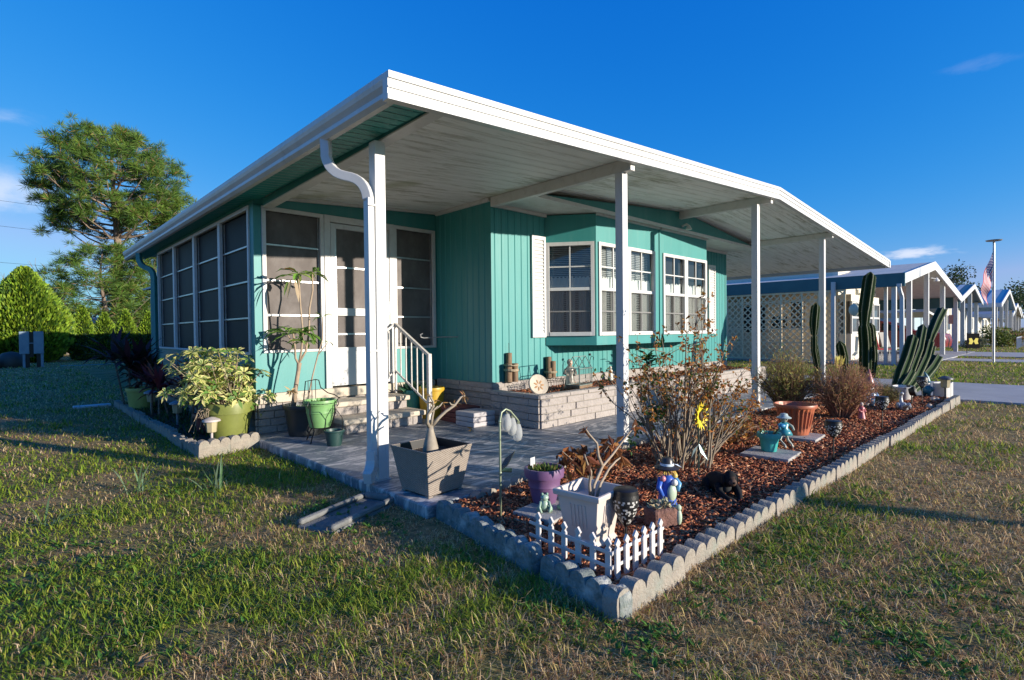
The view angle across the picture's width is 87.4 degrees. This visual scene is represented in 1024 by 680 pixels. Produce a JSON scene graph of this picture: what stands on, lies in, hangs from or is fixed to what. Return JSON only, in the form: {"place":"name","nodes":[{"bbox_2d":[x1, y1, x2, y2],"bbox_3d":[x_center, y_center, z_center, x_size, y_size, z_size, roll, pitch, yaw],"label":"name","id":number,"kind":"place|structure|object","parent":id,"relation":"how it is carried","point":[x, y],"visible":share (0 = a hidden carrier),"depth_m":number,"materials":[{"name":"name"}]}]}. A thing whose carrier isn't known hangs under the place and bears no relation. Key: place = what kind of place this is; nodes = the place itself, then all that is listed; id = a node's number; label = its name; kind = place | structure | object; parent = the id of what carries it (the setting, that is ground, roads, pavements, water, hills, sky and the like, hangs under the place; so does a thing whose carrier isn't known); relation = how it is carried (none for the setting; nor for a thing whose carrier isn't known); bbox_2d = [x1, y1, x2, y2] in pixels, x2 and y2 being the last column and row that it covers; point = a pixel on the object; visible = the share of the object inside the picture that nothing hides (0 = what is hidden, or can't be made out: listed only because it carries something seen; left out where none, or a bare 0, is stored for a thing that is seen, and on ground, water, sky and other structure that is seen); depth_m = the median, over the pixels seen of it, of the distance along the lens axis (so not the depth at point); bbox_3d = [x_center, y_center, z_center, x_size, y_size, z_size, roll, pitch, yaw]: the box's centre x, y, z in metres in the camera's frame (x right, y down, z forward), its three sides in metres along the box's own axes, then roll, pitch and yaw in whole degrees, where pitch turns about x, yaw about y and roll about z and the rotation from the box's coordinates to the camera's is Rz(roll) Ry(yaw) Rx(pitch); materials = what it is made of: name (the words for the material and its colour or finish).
{"place":"outdoors","nodes":[
{"label":"outdoors","id":0,"kind":"place"},
{"bbox_2d":[0,327,1023,679],"bbox_3d":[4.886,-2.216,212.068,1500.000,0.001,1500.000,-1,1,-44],"label":"lawn","id":1,"kind":"structure","parent":0,"point":[922,465],"depth_m":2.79,"materials":[{"name":"plant"}]},
{"bbox_2d":[0,351,22,367],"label":"equipment cover","id":2,"kind":"object","parent":1,"relation":"on","point":[11,359],"visible":0.81,"depth_m":20.48,"materials":[{"name":"blue plastic"}]},
{"bbox_2d":[19,331,43,367],"bbox_3d":[-18.425,0.365,20.565,0.700,1.380,0.205,-1,1,-38],"label":"utility pedestal","id":3,"kind":"object","parent":1,"relation":"on","point":[31,344],"visible":0.97,"depth_m":20.52,"materials":[{"name":"grey metal"}]},
{"bbox_2d":[0,265,76,362],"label":"arborvitae","id":4,"kind":"object","parent":1,"relation":"on","point":[30,300],"visible":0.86,"depth_m":24.02,"materials":[{"name":"green plant"}]},
{"bbox_2d":[67,304,96,360],"bbox_3d":[-20.961,-0.384,26.163,1.359,2.752,1.361,-1,1,-44],"label":"arborvitae","id":5,"kind":"object","parent":1,"relation":"on","point":[84,322],"visible":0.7,"depth_m":25.95,"materials":[{"name":"green plant"}]},
{"bbox_2d":[35,239,156,326],"bbox_3d":[-23.655,-2.478,31.093,6.286,6.879,6.163,0,1,15],"label":"pine tree","id":6,"kind":"object","parent":1,"relation":"on","point":[105,252],"visible":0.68,"depth_m":30.24,"materials":[{"name":"green plant"}]},
{"bbox_2d":[12,108,196,323],"bbox_3d":[-25.696,-6.700,34.847,9.607,15.220,9.538,0,1,21],"label":"pine tree","id":7,"kind":"object","parent":1,"relation":"on","point":[74,177],"visible":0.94,"depth_m":33.08,"materials":[{"name":"green plant"}]},
{"bbox_2d":[93,311,117,359],"bbox_3d":[-20.337,-0.241,26.765,1.333,2.433,1.378,-1,1,-44],"label":"arborvitae","id":8,"kind":"object","parent":1,"relation":"on","point":[104,324],"visible":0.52,"depth_m":26.52,"materials":[{"name":"green plant"}]},
{"bbox_2d":[70,332,150,359],"bbox_3d":[-18.995,0.293,27.639,6.004,1.488,1.275,-1,1,-44],"label":"clipped hedge","id":9,"kind":"object","parent":1,"relation":"on","point":[92,345],"visible":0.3,"depth_m":26.00,"materials":[{"name":"green plant"}]},
{"bbox_2d":[92,239,156,324],"bbox_3d":[-22.922,-2.772,34.547,6.757,7.331,6.688,-1,1,-44],"label":"pine tree","id":10,"kind":"object","parent":1,"relation":"on","point":[125,267],"visible":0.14,"depth_m":32.22,"materials":[{"name":"green plant"}]},
{"bbox_2d":[115,308,138,355],"bbox_3d":[-19.709,-0.338,27.348,1.339,2.596,1.345,-1,1,-44],"label":"arborvitae","id":11,"kind":"object","parent":1,"relation":"on","point":[125,320],"visible":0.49,"depth_m":27.19,"materials":[{"name":"green plant"}]},
{"bbox_2d":[104,457,167,502],"bbox_3d":[-2.830,1.060,4.043,0.466,0.330,0.371,-1,1,-44],"label":"grass clump","id":12,"kind":"object","parent":1,"relation":"on","point":[143,483],"visible":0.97,"depth_m":4.06,"materials":[{"name":"green plant"}]},
{"bbox_2d":[137,310,150,350],"bbox_3d":[-19.016,-0.316,28.008,1.351,2.518,1.394,-1,1,-44],"label":"arborvitae","id":13,"kind":"object","parent":1,"relation":"on","point":[144,327],"visible":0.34,"depth_m":27.72,"materials":[{"name":"green plant"}]},
{"bbox_2d":[125,401,209,440],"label":"side bed soil","id":14,"kind":"structure","parent":1,"relation":"on","point":[200,437],"depth_m":6.87,"materials":[{"name":"brown soil"}]},
{"bbox_2d":[81,325,174,403],"bbox_3d":[-6.016,0.409,8.562,1.534,1.335,1.488,-1,1,-44],"label":"red cordyline","id":15,"kind":"object","parent":14,"relation":"on","point":[139,354],"visible":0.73,"depth_m":8.42,"materials":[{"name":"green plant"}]},
{"bbox_2d":[125,386,156,409],"bbox_3d":[-5.754,0.905,8.338,0.428,0.340,0.428,-1,1,-44],"label":"lime pot","id":16,"kind":"object","parent":14,"relation":"on","point":[133,397],"visible":0.58,"depth_m":8.18,"materials":[{"name":"plastic"}]},
{"bbox_2d":[117,358,202,416],"bbox_3d":[-4.766,0.643,7.547,1.400,0.880,1.221,-1,1,-44],"label":"red cordyline","id":17,"kind":"object","parent":14,"relation":"on","point":[155,376],"visible":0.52,"depth_m":7.49,"materials":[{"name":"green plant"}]},
{"bbox_2d":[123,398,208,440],"bbox_3d":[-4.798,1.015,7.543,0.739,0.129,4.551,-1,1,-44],"label":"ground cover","id":18,"kind":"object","parent":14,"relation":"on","point":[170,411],"visible":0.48,"depth_m":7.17,"materials":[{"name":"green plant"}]},
{"bbox_2d":[156,346,276,438],"bbox_3d":[-3.097,0.572,5.731,1.173,1.036,0.961,-1,1,-44],"label":"olive pot","id":19,"kind":"object","parent":14,"relation":"on","point":[231,408],"visible":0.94,"depth_m":5.62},
{"bbox_2d":[187,455,238,496],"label":"grass clump","id":20,"kind":"object","parent":1,"relation":"on","point":[221,480],"visible":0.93,"depth_m":4.12,"materials":[{"name":"green plant"}]},
{"bbox_2d":[195,436,230,458],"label":"edging block","id":21,"kind":"structure","parent":1,"relation":"on","point":[208,448],"depth_m":5.26,"materials":[{"name":"concrete"}]},
{"bbox_2d":[228,432,259,452],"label":"edging block","id":22,"kind":"structure","parent":1,"relation":"on","point":[250,440],"depth_m":5.54,"materials":[{"name":"concrete"}]},
{"bbox_2d":[297,492,393,534],"bbox_3d":[-1.069,1.129,3.528,0.300,0.080,0.620,0,1,24],"label":"splash block","id":23,"kind":"object","parent":1,"relation":"on","point":[373,503],"depth_m":3.48,"materials":[{"name":"concrete"}]},
{"bbox_2d":[469,481,515,499],"bbox_3d":[-0.125,1.123,3.821,0.075,0.162,0.430,-6,-3,41],"label":"border brick","id":24,"kind":"object","parent":1,"relation":"on","point":[493,489],"visible":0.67,"depth_m":3.77,"materials":[{"name":"concrete"}]},
{"bbox_2d":[123,70,890,483],"bbox_3d":[-3.293,-0.628,15.455,13.098,3.230,21.092,-1,1,-44],"label":"mobile home","id":25,"kind":"object","parent":1,"relation":"on","point":[469,242],"visible":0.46,"depth_m":6.83,"materials":[{"name":"teal wood"}]},
{"bbox_2d":[157,245,178,348],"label":"window","id":26,"kind":"structure","parent":25,"relation":"in","point":[165,277],"depth_m":9.20,"materials":[{"name":"metal"}]},
{"bbox_2d":[173,234,198,349],"bbox_3d":[-4.968,-0.683,8.160,0.072,1.675,1.228,-1,1,-44],"label":"window","id":27,"kind":"structure","parent":25,"relation":"in","point":[183,272],"depth_m":8.31,"materials":[{"name":"metal"}]},
{"bbox_2d":[193,221,224,350],"bbox_3d":[-4.118,-0.677,7.270,0.072,1.675,1.228,-1,1,-44],"label":"window","id":28,"kind":"structure","parent":25,"relation":"in","point":[207,291],"depth_m":7.40,"materials":[{"name":"glass"}]},
{"bbox_2d":[218,205,251,354],"bbox_3d":[-3.307,-0.672,6.420,0.072,1.675,1.118,-1,1,-44],"label":"window","id":29,"kind":"structure","parent":25,"relation":"in","point":[236,233],"depth_m":6.51,"materials":[{"name":"glass"}]},
{"bbox_2d":[261,205,325,352],"bbox_3d":[-2.537,-0.682,6.234,0.715,1.645,0.072,-1,1,-44],"label":"window","id":30,"kind":"structure","parent":25,"relation":"in","point":[294,241],"depth_m":6.23,"materials":[{"name":"glass"}]},
{"bbox_2d":[330,223,389,385],"bbox_3d":[-1.896,-0.438,6.783,0.800,1.987,0.090,-1,1,-44],"label":"door","id":31,"kind":"structure","parent":25,"relation":"in","point":[346,241],"depth_m":6.69,"materials":[{"name":"white paint"}]},
{"bbox_2d":[394,225,435,348],"bbox_3d":[-1.342,-0.712,7.375,0.670,1.645,0.072,-1,1,-44],"label":"window","id":32,"kind":"structure","parent":25,"relation":"in","point":[414,252],"depth_m":7.42,"materials":[{"name":"glass"}]},
{"bbox_2d":[546,241,594,335],"bbox_3d":[0.809,-0.702,7.445,0.666,1.291,0.176,0,1,9],"label":"window","id":33,"kind":"structure","parent":25,"relation":"in","point":[568,310],"depth_m":7.44,"materials":[{"name":"grey glass"}]},
{"bbox_2d":[590,241,628,335],"bbox_3d":[1.397,-0.711,7.647,0.709,1.291,0.176,-1,1,-44],"label":"window","id":34,"kind":"structure","parent":25,"relation":"in","point":[606,251],"depth_m":7.60,"materials":[{"name":"white glass"}]},
{"bbox_2d":[629,247,655,334],"bbox_3d":[1.918,-0.724,8.145,0.713,1.291,0.176,-1,1,-44],"label":"window","id":35,"kind":"structure","parent":25,"relation":"in","point":[639,288],"depth_m":8.20,"materials":[{"name":"white paint"}]},
{"bbox_2d":[662,253,686,333],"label":"window","id":36,"kind":"structure","parent":25,"relation":"in","point":[672,295],"depth_m":8.88,"materials":[{"name":"white paint"}]},
{"bbox_2d":[678,257,706,333],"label":"window","id":37,"kind":"structure","parent":25,"relation":"in","point":[693,303],"depth_m":9.33,"materials":[{"name":"white paint"}]},
{"bbox_2d":[453,366,948,584],"bbox_3d":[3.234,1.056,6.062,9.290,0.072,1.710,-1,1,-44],"label":"mulch bed","id":38,"kind":"object","parent":1,"relation":"on","point":[721,472],"visible":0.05,"depth_m":4.23,"materials":[{"name":"brown plant"}]},
{"bbox_2d":[436,499,488,538],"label":"edging block","id":39,"kind":"structure","parent":38,"relation":"on","point":[463,520],"depth_m":3.26,"materials":[{"name":"concrete"}]},
{"bbox_2d":[474,519,542,574],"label":"edging block","id":40,"kind":"structure","parent":38,"relation":"on","point":[521,550],"depth_m":2.78,"materials":[{"name":"concrete"}]},
{"bbox_2d":[498,408,519,516],"bbox_3d":[-0.007,0.758,3.338,0.192,0.678,0.090,-1,1,-44],"label":"flower stake light","id":41,"kind":"object","parent":38,"relation":"on","point":[505,463],"visible":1,"depth_m":3.28,"materials":[{"name":"green metal"}]},
{"bbox_2d":[513,496,561,524],"bbox_3d":[0.251,1.074,3.386,0.300,0.040,0.420,0,1,38],"label":"paving slab","id":42,"kind":"object","parent":38,"relation":"on","point":[530,511],"depth_m":3.28,"materials":[{"name":"concrete"}]},
{"bbox_2d":[524,457,563,503],"bbox_3d":[0.210,0.912,3.497,0.264,0.280,0.264,-1,1,-44],"label":"purple pot","id":43,"kind":"object","parent":42,"relation":"on","point":[544,477],"visible":0.94,"depth_m":3.42,"materials":[{"name":"ceramic"}]},
{"bbox_2d":[540,553,632,623],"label":"edging block","id":44,"kind":"structure","parent":38,"relation":"on","point":[584,582],"depth_m":2.39,"materials":[{"name":"concrete"}]},
{"bbox_2d":[556,435,624,481],"bbox_3d":[0.553,0.883,3.850,0.679,0.407,0.436,-1,1,-44],"label":"dead leafy plant","id":45,"kind":"object","parent":38,"relation":"on","point":[576,464],"visible":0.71,"depth_m":3.83,"materials":[{"name":"brown plant"}]},
{"bbox_2d":[529,512,663,578],"bbox_3d":[0.426,1.000,2.773,0.452,0.204,0.566,-1,1,-44],"label":"picket fence","id":46,"kind":"object","parent":38,"relation":"on","point":[607,564],"visible":0.86,"depth_m":2.58,"materials":[{"name":"beige plastic"}]},
{"bbox_2d":[553,419,646,547],"bbox_3d":[0.563,0.784,3.083,0.296,0.622,0.736,0,1,40],"label":"square urn","id":47,"kind":"object","parent":38,"relation":"on","point":[586,506],"visible":0.91,"depth_m":2.85,"materials":[{"name":"beige plastic"}]},
{"bbox_2d":[612,485,638,533],"bbox_3d":[0.602,0.951,2.835,0.137,0.337,0.137,-1,1,-44],"label":"solar torch light","id":48,"kind":"object","parent":38,"relation":"on","point":[625,498],"visible":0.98,"depth_m":2.79,"materials":[{"name":"black plastic"}]},
{"bbox_2d":[602,553,685,624],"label":"edging block","id":49,"kind":"structure","parent":38,"relation":"on","point":[643,585],"depth_m":2.36,"materials":[{"name":"concrete"}]},
{"bbox_2d":[644,495,681,529],"bbox_3d":[0.873,1.002,3.129,0.211,0.180,0.142,-1,1,-24],"label":"stone trough","id":50,"kind":"object","parent":38,"relation":"on","point":[666,512],"visible":0.99,"depth_m":3.10,"materials":[{"name":"pink stone"}]},
{"bbox_2d":[654,456,681,506],"bbox_3d":[0.984,0.915,3.408,0.179,0.342,0.160,-1,1,-19],"label":"scarecrow figurine","id":51,"kind":"object","parent":38,"relation":"on","point":[668,480],"visible":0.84,"depth_m":3.37,"materials":[{"name":"ceramic"}]},
{"bbox_2d":[592,292,765,470],"bbox_3d":[1.760,0.307,4.792,2.138,1.519,1.292,-1,1,-44],"label":"dry shrub","id":52,"kind":"object","parent":38,"relation":"on","point":[706,399],"visible":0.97,"depth_m":4.49,"materials":[{"name":"brown plant"}]},
{"bbox_2d":[691,402,708,474],"bbox_3d":[1.467,0.772,4.180,0.235,0.595,0.070,-1,1,-43],"label":"sunflower stake","id":53,"kind":"object","parent":38,"relation":"on","point":[699,418],"visible":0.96,"depth_m":4.17,"materials":[{"name":"paint"}]},
{"bbox_2d":[672,523,734,573],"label":"edging block","id":54,"kind":"structure","parent":38,"relation":"on","point":[701,547],"depth_m":2.79,"materials":[{"name":"concrete"}]},
{"bbox_2d":[701,470,742,502],"bbox_3d":[1.462,0.980,3.751,0.199,0.197,0.490,-1,1,-6],"label":"animal figurine","id":55,"kind":"object","parent":38,"relation":"on","point":[721,484],"visible":0.94,"depth_m":3.65,"materials":[{"name":"black ceramic"}]},
{"bbox_2d":[692,404,776,443],"bbox_3d":[2.231,0.856,5.476,1.004,0.396,0.915,-1,1,-44],"label":"dead shrub","id":56,"kind":"object","parent":38,"relation":"on","point":[746,430],"visible":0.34,"depth_m":5.31,"materials":[{"name":"brown plant"}]},
{"bbox_2d":[725,499,775,541],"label":"edging block","id":57,"kind":"structure","parent":38,"relation":"on","point":[752,517],"depth_m":3.19,"materials":[{"name":"concrete"}]},
{"bbox_2d":[740,446,800,463],"bbox_3d":[2.321,1.028,4.809,0.400,0.045,0.400,0,1,42],"label":"paving slab","id":58,"kind":"object","parent":38,"relation":"on","point":[784,455],"depth_m":4.74,"materials":[{"name":"concrete"}]},
{"bbox_2d":[756,426,781,451],"bbox_3d":[2.328,0.893,4.856,0.208,0.221,0.208,-1,1,-44],"label":"teal pot","id":59,"kind":"object","parent":58,"relation":"on","point":[769,440],"visible":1,"depth_m":4.80,"materials":[{"name":"ceramic"}]},
{"bbox_2d":[776,413,794,447],"bbox_3d":[2.614,0.871,5.159,0.180,0.341,0.164,-1,1,-24],"label":"child figurine","id":60,"kind":"object","parent":38,"relation":"on","point":[784,429],"visible":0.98,"depth_m":5.12,"materials":[{"name":"paint"}]},
{"bbox_2d":[765,482,808,516],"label":"edging block","id":61,"kind":"structure","parent":38,"relation":"on","point":[788,496],"depth_m":3.59,"materials":[{"name":"concrete"}]},
{"bbox_2d":[782,433,824,441],"bbox_3d":[2.989,1.010,5.585,0.400,0.045,0.400,0,1,42],"label":"paving slab","id":62,"kind":"object","parent":38,"relation":"on","point":[814,437],"depth_m":5.44,"materials":[{"name":"concrete"}]},
{"bbox_2d":[773,401,817,435],"bbox_3d":[2.982,0.827,5.646,0.418,0.315,0.418,-1,1,-44],"label":"terracotta pot","id":63,"kind":"object","parent":62,"relation":"on","point":[800,414],"visible":0.85,"depth_m":5.52,"materials":[{"name":"ceramic"}]},
{"bbox_2d":[746,345,824,405],"bbox_3d":[3.600,0.514,7.067,1.074,0.984,0.966,-1,1,-44],"label":"green feathery bush","id":64,"kind":"object","parent":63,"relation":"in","point":[788,385],"visible":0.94,"depth_m":6.96,"materials":[{"name":"green plant"}]},
{"bbox_2d":[799,466,835,495],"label":"edging block","id":65,"kind":"structure","parent":38,"relation":"on","point":[823,475],"depth_m":3.99,"materials":[{"name":"concrete"}]},
{"bbox_2d":[824,419,841,459],"bbox_3d":[2.760,0.879,4.605,0.134,0.382,0.134,-1,1,-44],"label":"solar torch light","id":66,"kind":"object","parent":38,"relation":"on","point":[833,428],"visible":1,"depth_m":4.57,"materials":[{"name":"black plastic"}]},
{"bbox_2d":[827,454,856,481],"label":"edging block","id":67,"kind":"structure","parent":38,"relation":"on","point":[844,464],"depth_m":4.38,"materials":[{"name":"concrete"}]},
{"bbox_2d":[805,354,889,418],"bbox_3d":[4.269,0.583,6.903,1.106,0.838,1.010,-1,1,-44],"label":"brown dry bush","id":68,"kind":"object","parent":38,"relation":"on","point":[843,396],"visible":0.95,"depth_m":6.75,"materials":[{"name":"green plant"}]},
{"bbox_2d":[848,444,873,467],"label":"edging block","id":69,"kind":"structure","parent":38,"relation":"on","point":[864,453],"depth_m":4.77,"materials":[{"name":"concrete"}]},
{"bbox_2d":[857,272,878,386],"bbox_3d":[6.879,-0.200,10.371,0.735,2.268,0.270,-1,1,-44],"label":"tall cactus","id":70,"kind":"object","parent":38,"relation":"on","point":[868,349],"visible":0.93,"depth_m":10.23,"materials":[{"name":"green plant"}]},
{"bbox_2d":[891,307,946,391],"bbox_3d":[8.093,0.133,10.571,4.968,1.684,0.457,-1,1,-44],"label":"cactus clump","id":71,"kind":"object","parent":38,"relation":"on","point":[918,357],"visible":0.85,"depth_m":10.29,"materials":[{"name":"green plant"}]},
{"bbox_2d":[880,284,982,347],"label":"pale blue house","id":72,"kind":"structure","parent":1,"relation":"on","point":[970,293],"depth_m":35.02,"materials":[{"name":"metal"}]},
{"bbox_2d":[942,259,978,284],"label":"leafy tree","id":73,"kind":"object","parent":1,"relation":"on","point":[956,279],"visible":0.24,"depth_m":66.65,"materials":[{"name":"green plant"}]},
{"bbox_2d":[929,289,1015,340],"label":"blue roofed house","id":74,"kind":"structure","parent":1,"relation":"on","point":[1004,300],"depth_m":41.59,"materials":[{"name":"metal"}]},
{"bbox_2d":[986,239,1002,362],"bbox_3d":[15.873,-1.275,17.667,0.440,4.075,0.433,-1,1,-44],"label":"flagpole","id":75,"kind":"object","parent":1,"relation":"on","point":[993,311],"visible":0.97,"depth_m":17.65,"materials":[{"name":"metal"}]},
{"bbox_2d":[981,252,992,303],"bbox_3d":[15.631,-2.016,17.655,0.390,1.758,0.096,-1,1,2],"label":"flag","id":76,"kind":"object","parent":75,"relation":"hanging from","point":[986,284],"visible":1,"depth_m":17.66,"materials":[{"name":"multicoloured fabric"}]},
{"bbox_2d":[977,324,1018,346],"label":"round bush","id":77,"kind":"object","parent":1,"relation":"on","point":[1002,338],"visible":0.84,"depth_m":31.41,"materials":[{"name":"green plant"}]},
{"bbox_2d":[0,0,1023,327],"label":"sky","id":78,"kind":"structure","parent":0,"point":[900,123],"materials":[{"name":"blue"}]},
{"bbox_2d":[259,382,817,518],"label":"patio","id":79,"kind":"structure","parent":0,"point":[345,461],"depth_m":5.23,"materials":[{"name":"grey concrete"}]},
{"bbox_2d":[263,267,332,436],"bbox_3d":[-2.356,0.125,5.888,0.761,1.849,0.489,-1,1,-44],"label":"dark tub","id":80,"kind":"object","parent":79,"relation":"on","point":[296,419],"visible":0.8,"depth_m":5.84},
{"bbox_2d":[302,379,338,443],"bbox_3d":[-1.988,0.734,5.602,0.372,0.638,0.352,-1,1,-25],"label":"wire plant stand","id":81,"kind":"object","parent":79,"relation":"on","point":[313,428],"visible":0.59,"depth_m":5.56,"materials":[{"name":"black metal"}]},
{"bbox_2d":[303,398,336,427],"bbox_3d":[-2.000,0.752,5.590,0.338,0.299,0.340,-1,1,-44],"label":"green pot","id":82,"kind":"object","parent":81,"relation":"on","point":[319,413],"visible":0.9,"depth_m":5.49,"materials":[{"name":"plastic"}]},
{"bbox_2d":[324,408,344,446],"bbox_3d":[-1.778,0.866,5.360,0.204,0.372,0.204,-1,1,-44],"label":"dark green pail","id":83,"kind":"object","parent":79,"relation":"on","point":[334,437],"visible":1,"depth_m":5.30,"materials":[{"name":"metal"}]},
{"bbox_2d":[326,323,431,433],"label":"entry steps","id":84,"kind":"structure","parent":79,"relation":"on","point":[351,411],"depth_m":6.49,"materials":[{"name":"stone"}]},
{"bbox_2d":[398,379,426,408],"bbox_3d":[-1.314,0.763,7.141,0.472,0.513,0.397,-1,1,-44],"label":"glazed teal pot","id":85,"kind":"object","parent":79,"relation":"on","point":[413,401],"visible":0.52,"depth_m":7.07,"materials":[{"name":"ceramic"}]},
{"bbox_2d":[390,391,471,498],"bbox_3d":[-0.548,0.714,3.841,0.411,0.701,0.486,0,1,42],"label":"wicker planter","id":86,"kind":"object","parent":79,"relation":"on","point":[429,465],"visible":1,"depth_m":3.73,"materials":[{"name":"wicker"}]},
{"bbox_2d":[418,386,444,418],"bbox_3d":[-1.059,0.818,7.069,0.358,0.400,0.358,-1,1,-44],"label":"yellow bucket","id":87,"kind":"object","parent":79,"relation":"on","point":[437,392],"visible":0.57,"depth_m":6.95,"materials":[{"name":"plastic"}]},
{"bbox_2d":[441,403,479,422],"bbox_3d":[-0.654,0.926,6.793,0.366,0.183,0.366,-1,1,-44],"label":"red paver stack","id":88,"kind":"object","parent":79,"relation":"on","point":[449,416],"visible":0.38,"depth_m":6.68,"materials":[{"name":"red brick"}]},
{"bbox_2d":[456,408,494,427],"bbox_3d":[-0.443,0.935,6.470,0.346,0.171,0.346,-1,1,-44],"label":"grey paver stack","id":89,"kind":"object","parent":79,"relation":"on","point":[475,417],"visible":1,"depth_m":6.36,"materials":[{"name":"grey concrete"}]},
{"bbox_2d":[490,366,766,428],"bbox_3d":[2.366,0.766,8.639,6.515,0.388,0.880,-1,1,-44],"label":"brick planter","id":90,"kind":"object","parent":79,"relation":"on","point":[545,410],"visible":0.54,"depth_m":6.57,"materials":[{"name":"beige brick"}]},
{"bbox_2d":[503,353,518,381],"bbox_3d":[-0.011,0.287,6.884,0.200,0.500,0.200,-1,1,-44],"label":"piling ornament","id":91,"kind":"object","parent":90,"relation":"on","point":[511,369],"visible":1,"depth_m":6.86,"materials":[{"name":"brown wood"}]},
{"bbox_2d":[528,374,547,393],"bbox_3d":[0.318,0.541,6.488,0.260,0.248,0.124,-1,1,-26],"label":"stone plaque","id":92,"kind":"object","parent":90,"relation":"on","point":[537,383],"visible":0.98,"depth_m":6.47,"materials":[{"name":"beige stone"}]},
{"bbox_2d":[566,356,592,388],"bbox_3d":[0.886,0.410,6.948,0.222,0.404,0.357,0,1,36],"label":"wire house cage","id":93,"kind":"object","parent":90,"relation":"on","point":[579,385],"visible":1,"depth_m":6.88,"materials":[{"name":"white metal"}]},
{"bbox_2d":[809,303,820,387],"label":"cactus","id":94,"kind":"object","parent":79,"relation":"on","point":[814,324],"visible":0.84,"depth_m":9.56,"materials":[{"name":"green plant"}]},
{"bbox_2d":[728,339,1023,365],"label":"neighbour driveway","id":95,"kind":"structure","parent":0,"point":[949,355],"depth_m":20.89,"materials":[{"name":"concrete"}]},
{"bbox_2d":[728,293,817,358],"bbox_3d":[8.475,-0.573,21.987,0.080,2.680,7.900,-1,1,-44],"label":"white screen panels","id":96,"kind":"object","parent":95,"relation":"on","point":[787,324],"visible":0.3,"depth_m":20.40,"materials":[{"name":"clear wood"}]},
{"bbox_2d":[744,302,803,331],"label":"window","id":97,"kind":"structure","parent":96,"relation":"in","point":[797,314],"depth_m":20.31,"materials":[{"name":"black glass"}]},
{"bbox_2d":[726,289,845,360],"bbox_3d":[9.775,-0.463,19.440,0.060,2.515,4.110,-1,1,-44],"label":"lattice screen","id":98,"kind":"object","parent":95,"relation":"on","point":[780,328],"visible":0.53,"depth_m":19.42,"materials":[{"name":"beige wood"}]},
{"bbox_2d":[726,261,961,363],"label":"neighbour house","id":99,"kind":"structure","parent":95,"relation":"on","point":[926,287],"depth_m":19.71,"materials":[{"name":"white paint"}]},
{"bbox_2d":[879,321,951,346],"bbox_3d":[17.629,-0.156,25.300,1.840,1.480,4.716,-1,1,-44],"label":"parked car","id":100,"kind":"object","parent":95,"relation":"on","point":[948,340],"visible":0.05,"depth_m":24.05,"materials":[{"name":"red paint"}]},
{"bbox_2d":[766,373,1023,405],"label":"driveway","id":101,"kind":"structure","parent":0,"point":[998,393],"depth_m":9.55,"materials":[{"name":"concrete"}]},
{"bbox_2d":[967,303,1021,335],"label":"distant white house","id":102,"kind":"structure","parent":0,"point":[1017,314],"depth_m":54.63,"materials":[{"name":"paint"}]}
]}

